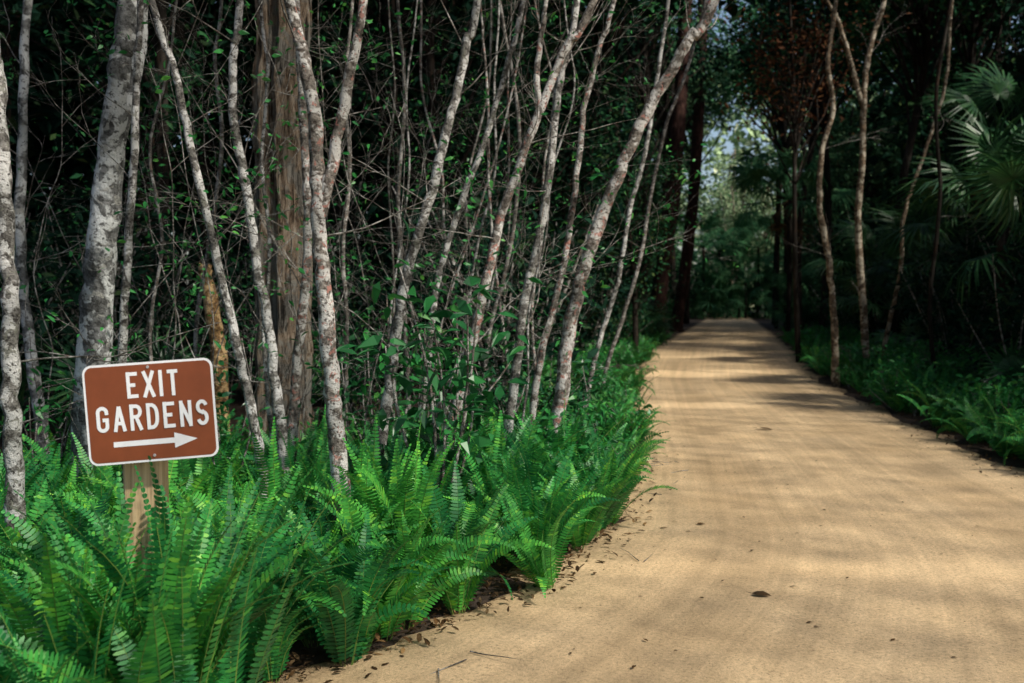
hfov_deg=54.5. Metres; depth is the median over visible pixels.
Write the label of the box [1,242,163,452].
thin sapling
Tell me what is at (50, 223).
forest bush
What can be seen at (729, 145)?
sky
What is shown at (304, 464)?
sword fern
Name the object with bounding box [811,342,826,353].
leafy plant
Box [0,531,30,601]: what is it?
sword fern
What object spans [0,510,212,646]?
sword fern
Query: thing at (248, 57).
forest tree
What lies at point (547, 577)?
sword fern
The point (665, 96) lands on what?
forest tree
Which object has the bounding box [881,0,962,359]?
slender tree
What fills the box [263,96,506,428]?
thin sapling
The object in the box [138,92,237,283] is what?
forest tree
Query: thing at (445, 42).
forest tree
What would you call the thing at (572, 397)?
leafy plant
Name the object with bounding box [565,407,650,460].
sword fern
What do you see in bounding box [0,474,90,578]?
sword fern
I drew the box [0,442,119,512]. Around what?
sword fern
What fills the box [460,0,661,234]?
forest tree
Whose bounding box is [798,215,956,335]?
palmetto palm
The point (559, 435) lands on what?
sword fern
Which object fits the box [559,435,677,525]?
sword fern
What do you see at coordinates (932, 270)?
slender tree
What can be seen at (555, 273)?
forest bush
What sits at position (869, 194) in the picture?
forest tree
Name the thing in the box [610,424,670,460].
sword fern
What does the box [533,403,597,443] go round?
leafy plant
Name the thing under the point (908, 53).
forest tree
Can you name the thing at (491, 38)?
slender tree
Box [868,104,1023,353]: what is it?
cabbage palm
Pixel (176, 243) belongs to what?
thin sapling
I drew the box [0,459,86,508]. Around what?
sword fern
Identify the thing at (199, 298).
slender tree
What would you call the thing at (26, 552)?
sword fern
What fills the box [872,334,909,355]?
leafy plant
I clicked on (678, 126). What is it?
pine tree
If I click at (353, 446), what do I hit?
sword fern
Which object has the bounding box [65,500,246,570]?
sword fern
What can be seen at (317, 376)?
forest bush
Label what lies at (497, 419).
sword fern
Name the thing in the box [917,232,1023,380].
forest bush
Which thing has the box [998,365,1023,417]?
leafy plant
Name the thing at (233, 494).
sword fern
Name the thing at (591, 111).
forest tree
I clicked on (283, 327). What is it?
old cypress tree
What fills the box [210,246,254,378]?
thin sapling
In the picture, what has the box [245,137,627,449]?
thin sapling
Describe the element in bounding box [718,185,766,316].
forest tree
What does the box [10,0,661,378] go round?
distant woodland
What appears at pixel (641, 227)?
forest bush
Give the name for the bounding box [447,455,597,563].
sword fern
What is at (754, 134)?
thicket
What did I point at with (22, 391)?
palmetto palm
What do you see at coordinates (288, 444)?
sword fern
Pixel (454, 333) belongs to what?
thin sapling
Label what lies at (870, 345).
leafy plant
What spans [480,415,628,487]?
sword fern
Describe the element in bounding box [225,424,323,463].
sword fern
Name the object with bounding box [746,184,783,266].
forest tree
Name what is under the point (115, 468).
sword fern
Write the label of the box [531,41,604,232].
forest tree
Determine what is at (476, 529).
sword fern
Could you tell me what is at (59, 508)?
sword fern
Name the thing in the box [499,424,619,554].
sword fern
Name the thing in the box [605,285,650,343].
forest bush
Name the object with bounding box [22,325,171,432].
forest bush
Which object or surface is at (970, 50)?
forest tree
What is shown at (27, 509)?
sword fern
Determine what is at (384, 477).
sword fern
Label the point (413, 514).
sword fern
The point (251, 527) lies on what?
sword fern
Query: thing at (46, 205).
thin sapling
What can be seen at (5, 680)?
sword fern
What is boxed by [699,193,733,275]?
forest tree
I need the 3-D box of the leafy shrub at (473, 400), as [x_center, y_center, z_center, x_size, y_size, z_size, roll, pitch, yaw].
[-0.461,0.328,5.973,1.260,2.131,1.136,-1,3,-23]
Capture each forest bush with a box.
[0,187,121,416]
[0,204,85,419]
[1,161,194,416]
[14,183,247,411]
[18,276,163,417]
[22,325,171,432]
[82,242,254,385]
[143,141,383,395]
[168,327,231,373]
[187,250,334,393]
[311,216,470,405]
[311,245,418,396]
[311,272,427,417]
[311,314,407,418]
[326,179,473,379]
[327,148,522,377]
[354,133,633,408]
[363,184,581,390]
[403,154,608,373]
[475,191,582,336]
[476,198,546,339]
[488,208,620,372]
[503,217,606,362]
[521,207,656,356]
[532,226,642,338]
[556,218,665,313]
[557,260,643,351]
[569,219,671,309]
[582,293,628,348]
[593,228,664,319]
[596,287,659,342]
[604,244,674,314]
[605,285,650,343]
[616,293,664,337]
[622,282,673,310]
[627,291,678,335]
[638,269,685,320]
[649,261,697,312]
[676,254,705,314]
[792,247,882,325]
[802,290,829,322]
[810,280,868,330]
[814,259,871,316]
[882,248,1020,371]
[887,207,1022,359]
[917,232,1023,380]
[942,190,1023,356]
[966,219,1023,348]
[985,282,1017,349]
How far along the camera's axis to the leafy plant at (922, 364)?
15.26 m
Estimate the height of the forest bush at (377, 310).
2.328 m
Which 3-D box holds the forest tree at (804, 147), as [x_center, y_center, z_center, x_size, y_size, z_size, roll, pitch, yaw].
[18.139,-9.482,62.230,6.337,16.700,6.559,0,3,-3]
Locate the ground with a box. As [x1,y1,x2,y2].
[0,306,1023,679]
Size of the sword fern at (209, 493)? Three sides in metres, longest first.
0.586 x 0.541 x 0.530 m
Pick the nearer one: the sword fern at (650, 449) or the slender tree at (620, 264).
the sword fern at (650, 449)
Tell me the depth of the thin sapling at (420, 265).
6.15 m
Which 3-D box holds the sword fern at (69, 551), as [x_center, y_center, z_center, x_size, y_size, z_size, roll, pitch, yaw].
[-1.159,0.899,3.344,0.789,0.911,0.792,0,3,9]
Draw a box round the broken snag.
[198,263,230,433]
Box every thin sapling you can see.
[0,1,322,431]
[0,16,341,451]
[0,271,129,444]
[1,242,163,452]
[2,50,234,359]
[6,115,196,362]
[14,182,87,335]
[15,181,128,290]
[17,238,313,386]
[19,213,78,417]
[21,5,213,459]
[26,104,252,358]
[44,2,236,366]
[56,0,288,376]
[66,0,327,436]
[84,226,254,389]
[88,8,361,442]
[97,0,525,357]
[113,0,243,353]
[120,190,362,446]
[121,39,367,357]
[125,147,255,429]
[129,156,254,341]
[146,125,425,398]
[156,233,318,357]
[158,4,259,379]
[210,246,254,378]
[214,15,412,382]
[222,2,505,434]
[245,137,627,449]
[251,37,477,472]
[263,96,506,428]
[265,0,493,433]
[275,182,482,402]
[292,40,451,454]
[313,20,449,403]
[313,161,536,408]
[317,96,473,415]
[325,159,463,416]
[327,48,484,417]
[331,159,450,409]
[335,264,386,420]
[353,52,499,420]
[361,239,588,412]
[386,179,687,456]
[389,112,637,431]
[393,84,532,389]
[395,147,568,350]
[399,169,547,407]
[412,295,612,358]
[416,51,571,396]
[430,0,683,425]
[431,142,707,423]
[462,174,562,394]
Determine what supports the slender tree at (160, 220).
on the ground
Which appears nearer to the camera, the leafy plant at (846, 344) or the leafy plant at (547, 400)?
the leafy plant at (547, 400)
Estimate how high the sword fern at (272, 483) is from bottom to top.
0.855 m
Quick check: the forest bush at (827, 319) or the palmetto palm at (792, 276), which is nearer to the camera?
the forest bush at (827, 319)
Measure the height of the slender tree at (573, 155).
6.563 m
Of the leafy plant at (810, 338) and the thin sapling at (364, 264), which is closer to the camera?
the thin sapling at (364, 264)
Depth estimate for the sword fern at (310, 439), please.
7.35 m
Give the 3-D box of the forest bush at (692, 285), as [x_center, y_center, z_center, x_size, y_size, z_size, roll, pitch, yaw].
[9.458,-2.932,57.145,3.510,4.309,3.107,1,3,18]
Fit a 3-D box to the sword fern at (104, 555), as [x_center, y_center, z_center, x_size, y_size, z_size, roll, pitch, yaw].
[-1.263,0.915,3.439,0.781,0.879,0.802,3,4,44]
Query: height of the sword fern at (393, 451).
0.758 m
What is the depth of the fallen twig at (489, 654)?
4.07 m
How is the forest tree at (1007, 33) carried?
on the ground
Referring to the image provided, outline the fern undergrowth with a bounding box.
[428,325,1023,466]
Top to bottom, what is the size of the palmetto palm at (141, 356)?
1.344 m
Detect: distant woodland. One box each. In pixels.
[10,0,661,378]
[802,0,1023,348]
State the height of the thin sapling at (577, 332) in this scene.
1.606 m
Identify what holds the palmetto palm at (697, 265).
on the ground
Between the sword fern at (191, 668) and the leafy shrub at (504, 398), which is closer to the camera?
the sword fern at (191, 668)
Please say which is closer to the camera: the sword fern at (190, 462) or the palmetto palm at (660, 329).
the sword fern at (190, 462)
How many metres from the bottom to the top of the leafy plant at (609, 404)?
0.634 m
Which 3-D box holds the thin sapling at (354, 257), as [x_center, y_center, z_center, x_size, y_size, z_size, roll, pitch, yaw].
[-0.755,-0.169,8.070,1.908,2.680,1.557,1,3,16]
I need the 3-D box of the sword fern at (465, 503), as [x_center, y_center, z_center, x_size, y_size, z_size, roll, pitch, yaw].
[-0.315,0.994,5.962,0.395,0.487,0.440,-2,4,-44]
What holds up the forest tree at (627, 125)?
on the ground
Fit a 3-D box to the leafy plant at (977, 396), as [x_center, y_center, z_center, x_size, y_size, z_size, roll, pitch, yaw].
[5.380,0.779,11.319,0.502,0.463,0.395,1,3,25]
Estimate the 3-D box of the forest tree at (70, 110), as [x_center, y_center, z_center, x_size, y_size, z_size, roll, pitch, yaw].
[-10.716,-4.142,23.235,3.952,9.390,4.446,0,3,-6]
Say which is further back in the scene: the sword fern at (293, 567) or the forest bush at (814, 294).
the forest bush at (814, 294)
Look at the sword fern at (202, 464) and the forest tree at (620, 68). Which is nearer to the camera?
the sword fern at (202, 464)
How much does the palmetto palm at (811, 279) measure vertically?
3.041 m
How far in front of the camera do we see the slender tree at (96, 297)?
6.49 m
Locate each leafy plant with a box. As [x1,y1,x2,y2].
[499,411,602,470]
[518,380,555,404]
[529,391,579,415]
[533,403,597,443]
[566,395,633,449]
[568,414,615,444]
[569,383,596,415]
[570,349,587,383]
[571,435,640,473]
[576,349,616,379]
[578,368,624,395]
[580,345,606,370]
[581,339,602,350]
[582,340,612,358]
[582,344,611,364]
[586,398,644,427]
[594,402,656,436]
[599,377,643,413]
[611,338,638,368]
[614,346,641,370]
[639,342,651,349]
[801,325,826,346]
[801,340,811,352]
[805,336,830,352]
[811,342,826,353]
[817,340,865,383]
[818,340,859,369]
[824,325,853,339]
[827,326,854,342]
[836,363,864,388]
[849,329,876,347]
[850,338,876,360]
[861,345,905,377]
[862,356,912,411]
[869,331,881,344]
[869,362,893,385]
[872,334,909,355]
[883,350,926,380]
[888,359,916,373]
[896,380,932,415]
[899,353,936,380]
[900,337,942,371]
[905,339,951,372]
[919,383,947,416]
[930,357,960,374]
[931,346,986,390]
[946,373,970,389]
[955,366,1023,403]
[961,391,1002,404]
[969,345,1002,375]
[980,381,1023,424]
[982,348,1023,382]
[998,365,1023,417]
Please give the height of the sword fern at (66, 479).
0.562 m
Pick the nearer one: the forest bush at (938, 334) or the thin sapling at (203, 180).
the thin sapling at (203, 180)
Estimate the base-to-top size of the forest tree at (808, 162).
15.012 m
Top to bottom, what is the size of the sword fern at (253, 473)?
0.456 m
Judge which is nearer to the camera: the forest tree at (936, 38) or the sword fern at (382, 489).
the sword fern at (382, 489)
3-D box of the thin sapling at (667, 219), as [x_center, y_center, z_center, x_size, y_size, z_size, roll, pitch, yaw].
[0.130,0.043,7.260,2.283,2.331,1.027,0,3,5]
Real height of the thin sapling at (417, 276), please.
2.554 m
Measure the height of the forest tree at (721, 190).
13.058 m
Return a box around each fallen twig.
[431,659,466,673]
[470,651,518,659]
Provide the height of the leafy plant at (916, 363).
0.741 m
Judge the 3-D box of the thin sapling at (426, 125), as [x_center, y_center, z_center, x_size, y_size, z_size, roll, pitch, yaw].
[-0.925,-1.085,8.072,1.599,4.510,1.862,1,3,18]
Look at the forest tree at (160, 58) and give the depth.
14.39 m
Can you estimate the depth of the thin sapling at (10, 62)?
9.34 m
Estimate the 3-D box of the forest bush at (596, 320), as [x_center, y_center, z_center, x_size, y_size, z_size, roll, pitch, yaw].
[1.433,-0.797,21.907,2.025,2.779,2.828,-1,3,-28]
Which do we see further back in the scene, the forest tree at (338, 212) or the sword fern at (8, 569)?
the forest tree at (338, 212)
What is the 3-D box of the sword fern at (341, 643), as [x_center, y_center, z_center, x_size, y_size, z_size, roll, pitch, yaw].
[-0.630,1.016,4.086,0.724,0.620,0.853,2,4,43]
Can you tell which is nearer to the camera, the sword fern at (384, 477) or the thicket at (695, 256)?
the sword fern at (384, 477)
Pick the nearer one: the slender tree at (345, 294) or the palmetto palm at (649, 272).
the slender tree at (345, 294)
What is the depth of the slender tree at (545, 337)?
7.95 m
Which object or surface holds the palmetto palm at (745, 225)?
on the ground
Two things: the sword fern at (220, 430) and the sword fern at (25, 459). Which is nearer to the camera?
the sword fern at (25, 459)
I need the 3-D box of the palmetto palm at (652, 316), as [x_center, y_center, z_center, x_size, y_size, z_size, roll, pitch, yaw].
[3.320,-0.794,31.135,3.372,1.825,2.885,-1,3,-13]
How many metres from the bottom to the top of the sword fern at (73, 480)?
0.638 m
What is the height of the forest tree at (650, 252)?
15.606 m
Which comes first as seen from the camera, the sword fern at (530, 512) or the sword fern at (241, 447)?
the sword fern at (530, 512)
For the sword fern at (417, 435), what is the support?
on the ground
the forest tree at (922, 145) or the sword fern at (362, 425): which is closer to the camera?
the sword fern at (362, 425)
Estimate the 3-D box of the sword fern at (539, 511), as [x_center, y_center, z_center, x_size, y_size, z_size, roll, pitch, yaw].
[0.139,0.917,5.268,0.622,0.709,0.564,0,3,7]
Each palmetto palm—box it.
[0,311,115,437]
[39,326,205,425]
[587,294,673,336]
[609,248,654,301]
[612,297,679,341]
[675,244,728,298]
[676,203,743,318]
[676,212,760,317]
[690,267,747,318]
[690,283,746,318]
[704,239,783,317]
[706,263,771,318]
[710,282,783,317]
[711,207,783,317]
[724,211,780,317]
[740,267,803,317]
[752,243,812,293]
[770,261,836,293]
[783,266,854,307]
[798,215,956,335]
[815,262,971,346]
[819,250,854,287]
[885,246,991,315]
[952,337,1023,394]
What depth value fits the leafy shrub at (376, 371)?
6.98 m
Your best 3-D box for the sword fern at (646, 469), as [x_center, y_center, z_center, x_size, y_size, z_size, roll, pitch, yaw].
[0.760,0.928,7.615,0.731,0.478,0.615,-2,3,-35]
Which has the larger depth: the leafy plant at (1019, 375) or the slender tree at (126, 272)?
the leafy plant at (1019, 375)
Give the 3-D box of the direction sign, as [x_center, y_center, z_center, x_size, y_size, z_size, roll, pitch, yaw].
[-1.251,0.848,3.534,0.444,1.590,0.202,0,3,-9]
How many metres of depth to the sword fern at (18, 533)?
4.50 m
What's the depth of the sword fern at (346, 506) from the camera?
4.74 m
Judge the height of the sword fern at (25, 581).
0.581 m
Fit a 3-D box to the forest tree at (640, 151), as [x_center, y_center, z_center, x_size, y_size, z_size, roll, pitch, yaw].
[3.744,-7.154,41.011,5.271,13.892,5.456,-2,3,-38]
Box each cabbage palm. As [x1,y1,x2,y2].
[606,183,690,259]
[717,137,823,327]
[726,148,869,331]
[862,190,990,338]
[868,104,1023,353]
[907,58,1023,349]
[935,127,1023,307]
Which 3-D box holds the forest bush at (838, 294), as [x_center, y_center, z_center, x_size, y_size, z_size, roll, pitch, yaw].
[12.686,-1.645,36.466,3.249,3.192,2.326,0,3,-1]
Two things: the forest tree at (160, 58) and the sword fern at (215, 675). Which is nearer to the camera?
the sword fern at (215, 675)
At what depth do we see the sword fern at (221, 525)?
4.60 m
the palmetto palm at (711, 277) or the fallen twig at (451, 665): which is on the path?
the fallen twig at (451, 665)
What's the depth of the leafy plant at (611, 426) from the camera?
7.88 m
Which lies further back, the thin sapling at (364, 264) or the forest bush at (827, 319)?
the forest bush at (827, 319)
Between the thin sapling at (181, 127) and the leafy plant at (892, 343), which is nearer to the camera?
the thin sapling at (181, 127)
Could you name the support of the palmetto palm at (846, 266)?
on the ground
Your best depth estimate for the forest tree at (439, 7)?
16.10 m
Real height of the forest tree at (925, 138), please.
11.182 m
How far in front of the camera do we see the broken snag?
9.35 m
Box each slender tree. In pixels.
[0,0,135,458]
[0,41,237,574]
[16,0,298,483]
[19,0,147,476]
[96,0,251,357]
[116,0,279,361]
[132,0,412,481]
[140,0,546,458]
[146,0,305,500]
[148,0,367,464]
[149,0,355,467]
[155,0,484,532]
[292,0,413,434]
[313,0,481,418]
[327,0,493,409]
[333,0,528,417]
[366,0,533,319]
[381,0,605,416]
[387,0,657,390]
[392,0,637,445]
[395,1,670,419]
[417,0,649,429]
[429,0,527,415]
[448,0,574,414]
[448,0,578,363]
[469,0,666,446]
[473,0,590,422]
[501,0,656,463]
[502,0,728,432]
[528,0,727,429]
[561,0,706,394]
[582,0,752,408]
[780,0,890,387]
[824,0,923,361]
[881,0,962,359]
[917,0,973,380]
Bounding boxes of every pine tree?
[647,0,692,326]
[669,0,714,331]
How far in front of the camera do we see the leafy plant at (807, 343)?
23.16 m
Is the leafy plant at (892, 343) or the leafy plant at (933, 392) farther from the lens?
the leafy plant at (892, 343)
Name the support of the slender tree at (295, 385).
on the ground
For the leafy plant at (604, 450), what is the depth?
6.85 m
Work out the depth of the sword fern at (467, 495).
6.39 m
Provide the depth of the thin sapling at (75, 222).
9.38 m
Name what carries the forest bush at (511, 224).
on the ground
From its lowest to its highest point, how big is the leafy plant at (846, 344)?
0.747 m
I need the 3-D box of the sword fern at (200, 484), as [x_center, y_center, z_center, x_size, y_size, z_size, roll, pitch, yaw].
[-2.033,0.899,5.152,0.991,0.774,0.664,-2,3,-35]
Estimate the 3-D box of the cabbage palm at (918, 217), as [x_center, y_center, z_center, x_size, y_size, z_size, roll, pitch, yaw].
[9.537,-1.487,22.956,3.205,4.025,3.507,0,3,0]
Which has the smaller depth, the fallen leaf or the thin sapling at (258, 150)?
the fallen leaf
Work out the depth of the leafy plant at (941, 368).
15.71 m
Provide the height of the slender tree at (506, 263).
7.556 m
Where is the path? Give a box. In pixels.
[257,316,1023,682]
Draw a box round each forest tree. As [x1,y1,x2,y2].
[0,0,113,279]
[10,0,324,324]
[10,4,70,200]
[11,7,95,302]
[11,25,104,232]
[21,0,231,341]
[46,0,255,354]
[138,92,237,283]
[184,0,447,193]
[196,0,472,291]
[211,0,587,390]
[212,0,579,386]
[216,0,419,291]
[227,0,539,375]
[243,0,544,273]
[244,120,383,253]
[310,0,539,210]
[328,0,547,262]
[456,0,612,224]
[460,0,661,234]
[461,0,580,158]
[490,0,659,235]
[490,59,627,256]
[494,0,642,237]
[527,0,719,260]
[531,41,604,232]
[533,18,639,233]
[554,38,675,255]
[562,0,741,316]
[567,111,697,361]
[579,30,667,242]
[590,0,743,332]
[621,187,660,245]
[622,15,742,325]
[622,164,706,273]
[625,122,729,251]
[627,105,703,270]
[634,12,743,323]
[652,186,711,250]
[694,180,735,315]
[698,149,757,314]
[698,152,761,282]
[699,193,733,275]
[701,0,910,362]
[709,1,883,328]
[709,4,838,324]
[711,0,887,327]
[712,151,780,281]
[716,0,917,330]
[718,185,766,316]
[731,158,782,316]
[745,97,897,268]
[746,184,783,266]
[754,123,846,268]
[756,103,845,269]
[768,183,840,254]
[788,128,900,264]
[799,83,926,278]
[800,0,1015,336]
[803,93,899,257]
[806,107,924,259]
[832,120,909,248]
[848,0,1015,194]
[859,62,912,148]
[863,0,1023,220]
[867,0,1023,240]
[869,25,1017,276]
[871,69,959,275]
[889,103,960,221]
[935,0,1023,341]
[961,0,1023,213]
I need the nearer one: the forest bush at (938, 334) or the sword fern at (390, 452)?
the sword fern at (390, 452)
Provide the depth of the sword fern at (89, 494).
5.25 m
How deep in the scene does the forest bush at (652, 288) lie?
35.27 m
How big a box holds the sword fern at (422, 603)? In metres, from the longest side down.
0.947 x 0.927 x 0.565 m
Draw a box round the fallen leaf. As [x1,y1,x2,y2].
[749,591,770,595]
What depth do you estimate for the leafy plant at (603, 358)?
15.70 m
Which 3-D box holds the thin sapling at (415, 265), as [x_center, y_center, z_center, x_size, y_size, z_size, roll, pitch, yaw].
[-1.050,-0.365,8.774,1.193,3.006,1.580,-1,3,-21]
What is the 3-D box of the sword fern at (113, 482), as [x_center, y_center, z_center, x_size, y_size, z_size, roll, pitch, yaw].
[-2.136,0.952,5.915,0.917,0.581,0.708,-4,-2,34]
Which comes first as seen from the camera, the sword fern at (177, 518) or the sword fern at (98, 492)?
the sword fern at (177, 518)
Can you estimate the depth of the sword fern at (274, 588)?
3.98 m
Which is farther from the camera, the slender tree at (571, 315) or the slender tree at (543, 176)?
the slender tree at (543, 176)
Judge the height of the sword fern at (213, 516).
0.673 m
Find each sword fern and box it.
[0,442,60,502]
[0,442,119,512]
[0,444,69,492]
[0,448,80,537]
[0,453,50,536]
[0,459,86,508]
[0,462,122,575]
[0,471,266,654]
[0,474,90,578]
[0,482,100,601]
[0,482,160,675]
[0,494,105,630]
[0,503,196,641]
[0,510,31,550]
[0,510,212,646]
[0,515,234,682]
[0,518,54,561]
[0,523,83,616]
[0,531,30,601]
[0,537,71,627]
[0,540,192,682]
[0,571,66,671]
[0,616,206,682]
[0,629,42,682]
[1,479,182,570]
[1,487,323,681]
[2,502,51,562]
[4,570,147,642]
[5,639,120,682]
[12,637,100,681]
[22,431,97,487]
[23,430,70,481]
[23,454,122,530]
[28,455,220,522]
[28,456,122,527]
[34,477,251,527]
[38,592,229,682]
[48,484,285,662]
[53,516,297,682]
[63,429,121,478]
[65,487,119,536]
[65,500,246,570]
[67,462,184,519]
[70,432,198,517]
[72,460,215,510]
[72,492,235,540]
[87,456,353,672]
[93,479,306,593]
[111,459,191,478]
[113,468,361,623]
[114,437,258,510]
[117,484,348,682]
[123,463,290,538]
[168,413,253,504]
[169,476,333,544]
[169,479,237,528]
[169,485,354,557]
[169,516,362,602]
[170,471,226,513]
[171,488,366,679]
[173,435,257,500]
[174,470,268,518]
[174,478,299,518]
[174,488,313,552]
[175,481,260,513]
[176,464,254,512]
[178,424,254,485]
[182,449,257,479]
[204,417,330,532]
[207,455,313,504]
[208,570,280,681]
[211,434,311,486]
[211,651,237,681]
[212,495,294,553]
[214,467,286,511]
[218,409,244,432]
[219,420,235,445]
[222,416,269,466]
[222,427,270,475]
[224,414,253,455]
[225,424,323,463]
[238,428,327,479]
[239,513,440,647]
[240,511,351,568]
[243,546,332,682]
[249,414,327,455]
[250,506,429,666]
[252,494,321,568]
[253,405,387,510]
[260,407,359,474]
[268,417,426,537]
[269,512,457,655]
[271,455,353,523]
[274,495,395,588]
[278,486,368,553]
[282,466,462,583]
[282,495,394,567]
[287,503,478,641]
[296,470,353,526]
[298,421,347,495]
[303,416,459,573]
[305,492,513,629]
[315,408,375,446]
[321,465,417,536]
[325,440,499,509]
[326,429,398,484]
[329,444,399,515]
[347,415,404,472]
[347,421,420,467]
[349,416,398,446]
[350,435,413,484]
[355,412,401,438]
[356,420,472,495]
[369,406,494,514]
[372,458,509,550]
[373,405,459,468]
[375,457,537,612]
[381,510,468,593]
[386,410,473,471]
[396,484,553,614]
[399,437,486,498]
[418,491,527,570]
[435,467,484,532]
[440,403,561,513]
[443,467,604,555]
[445,405,553,498]
[446,484,490,528]
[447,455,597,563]
[457,417,515,447]
[462,477,485,506]
[473,446,495,508]
[475,462,539,495]
[475,475,605,597]
[476,425,593,492]
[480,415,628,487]
[481,398,568,453]
[481,407,521,449]
[487,448,594,577]
[494,456,549,484]
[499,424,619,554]
[511,390,592,473]
[517,409,547,436]
[523,417,582,454]
[531,455,612,483]
[536,437,652,537]
[538,460,634,550]
[543,421,665,473]
[545,431,668,526]
[558,447,635,541]
[559,430,646,531]
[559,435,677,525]
[560,447,653,474]
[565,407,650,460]
[570,414,667,451]
[575,427,645,467]
[579,427,666,467]
[588,391,661,451]
[593,404,653,448]
[596,410,634,447]
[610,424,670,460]
[626,427,669,476]
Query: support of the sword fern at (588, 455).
on the ground
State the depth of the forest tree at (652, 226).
55.67 m
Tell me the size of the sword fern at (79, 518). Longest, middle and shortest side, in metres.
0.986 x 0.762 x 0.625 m
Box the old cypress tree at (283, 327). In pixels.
[191,0,415,453]
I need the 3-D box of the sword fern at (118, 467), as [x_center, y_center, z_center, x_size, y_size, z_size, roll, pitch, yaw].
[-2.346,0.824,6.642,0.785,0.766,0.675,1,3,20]
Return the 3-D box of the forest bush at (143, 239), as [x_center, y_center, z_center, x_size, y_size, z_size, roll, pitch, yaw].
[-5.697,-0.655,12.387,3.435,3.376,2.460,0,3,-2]
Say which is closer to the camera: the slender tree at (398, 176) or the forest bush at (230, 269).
the slender tree at (398, 176)
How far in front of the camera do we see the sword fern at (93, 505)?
4.93 m
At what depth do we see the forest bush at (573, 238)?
20.63 m
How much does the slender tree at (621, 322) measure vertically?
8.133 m
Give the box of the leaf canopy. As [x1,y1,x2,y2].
[493,0,885,31]
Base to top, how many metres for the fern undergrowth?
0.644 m
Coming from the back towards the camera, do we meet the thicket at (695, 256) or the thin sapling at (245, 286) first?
the thicket at (695, 256)
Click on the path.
(925, 570)
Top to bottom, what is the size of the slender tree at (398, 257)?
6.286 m
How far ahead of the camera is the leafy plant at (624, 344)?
19.44 m
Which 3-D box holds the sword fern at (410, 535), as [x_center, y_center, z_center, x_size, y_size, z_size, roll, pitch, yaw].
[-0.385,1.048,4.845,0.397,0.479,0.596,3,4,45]
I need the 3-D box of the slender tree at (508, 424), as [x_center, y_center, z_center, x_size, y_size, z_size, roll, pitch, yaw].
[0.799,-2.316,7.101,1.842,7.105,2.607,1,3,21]
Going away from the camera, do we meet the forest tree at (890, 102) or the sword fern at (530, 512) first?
the sword fern at (530, 512)
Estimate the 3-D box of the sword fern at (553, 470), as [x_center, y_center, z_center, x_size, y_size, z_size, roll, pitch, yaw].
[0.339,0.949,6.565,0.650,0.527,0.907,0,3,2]
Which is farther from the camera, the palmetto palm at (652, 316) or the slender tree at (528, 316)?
the palmetto palm at (652, 316)
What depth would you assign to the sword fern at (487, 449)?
6.99 m
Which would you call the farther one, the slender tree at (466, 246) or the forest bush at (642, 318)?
the forest bush at (642, 318)
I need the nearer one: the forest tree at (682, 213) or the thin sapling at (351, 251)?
the thin sapling at (351, 251)
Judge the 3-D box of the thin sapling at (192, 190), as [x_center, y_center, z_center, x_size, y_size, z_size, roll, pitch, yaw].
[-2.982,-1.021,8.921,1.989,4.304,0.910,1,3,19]
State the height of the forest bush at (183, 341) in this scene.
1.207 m
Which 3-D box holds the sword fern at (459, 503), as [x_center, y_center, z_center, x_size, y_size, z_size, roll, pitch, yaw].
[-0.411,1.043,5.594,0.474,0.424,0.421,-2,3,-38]
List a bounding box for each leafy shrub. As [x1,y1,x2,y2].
[0,344,81,488]
[153,320,277,483]
[286,305,411,465]
[336,218,542,519]
[342,280,494,452]
[431,305,600,432]
[542,351,613,435]
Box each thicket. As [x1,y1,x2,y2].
[602,64,894,312]
[651,230,803,317]
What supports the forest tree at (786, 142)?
on the ground
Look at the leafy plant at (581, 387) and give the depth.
10.51 m
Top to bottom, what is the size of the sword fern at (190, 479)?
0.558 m
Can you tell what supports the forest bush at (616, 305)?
on the ground
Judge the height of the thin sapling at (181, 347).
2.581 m
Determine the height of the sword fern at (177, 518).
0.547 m
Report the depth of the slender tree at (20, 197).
8.44 m
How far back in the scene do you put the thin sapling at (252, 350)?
7.59 m
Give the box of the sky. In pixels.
[11,0,1021,286]
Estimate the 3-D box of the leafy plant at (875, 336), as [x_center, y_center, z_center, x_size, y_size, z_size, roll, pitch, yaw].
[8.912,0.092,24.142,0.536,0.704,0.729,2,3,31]
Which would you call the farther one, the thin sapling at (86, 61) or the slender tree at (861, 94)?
the slender tree at (861, 94)
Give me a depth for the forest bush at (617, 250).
31.66 m
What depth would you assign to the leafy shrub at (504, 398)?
8.39 m
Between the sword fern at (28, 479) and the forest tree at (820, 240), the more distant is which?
the forest tree at (820, 240)
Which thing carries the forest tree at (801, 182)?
on the ground
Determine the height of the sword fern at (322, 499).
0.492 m
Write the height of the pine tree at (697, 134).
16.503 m
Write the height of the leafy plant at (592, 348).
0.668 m
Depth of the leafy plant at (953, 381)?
13.89 m
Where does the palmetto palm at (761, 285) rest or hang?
on the ground
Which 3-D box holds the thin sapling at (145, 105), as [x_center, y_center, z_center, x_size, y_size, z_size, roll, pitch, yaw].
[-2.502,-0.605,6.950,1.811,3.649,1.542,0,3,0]
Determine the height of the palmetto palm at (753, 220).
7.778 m
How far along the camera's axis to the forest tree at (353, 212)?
19.93 m
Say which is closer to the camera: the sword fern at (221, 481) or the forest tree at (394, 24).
the sword fern at (221, 481)
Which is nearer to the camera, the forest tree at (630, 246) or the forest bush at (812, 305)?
the forest tree at (630, 246)
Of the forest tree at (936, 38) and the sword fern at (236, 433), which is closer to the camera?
the sword fern at (236, 433)
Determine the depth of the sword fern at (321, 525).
4.90 m
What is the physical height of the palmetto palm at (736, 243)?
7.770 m
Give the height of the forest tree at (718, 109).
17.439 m
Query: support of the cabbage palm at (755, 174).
on the ground
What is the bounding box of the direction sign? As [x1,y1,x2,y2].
[82,358,218,594]
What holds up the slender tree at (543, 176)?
on the ground

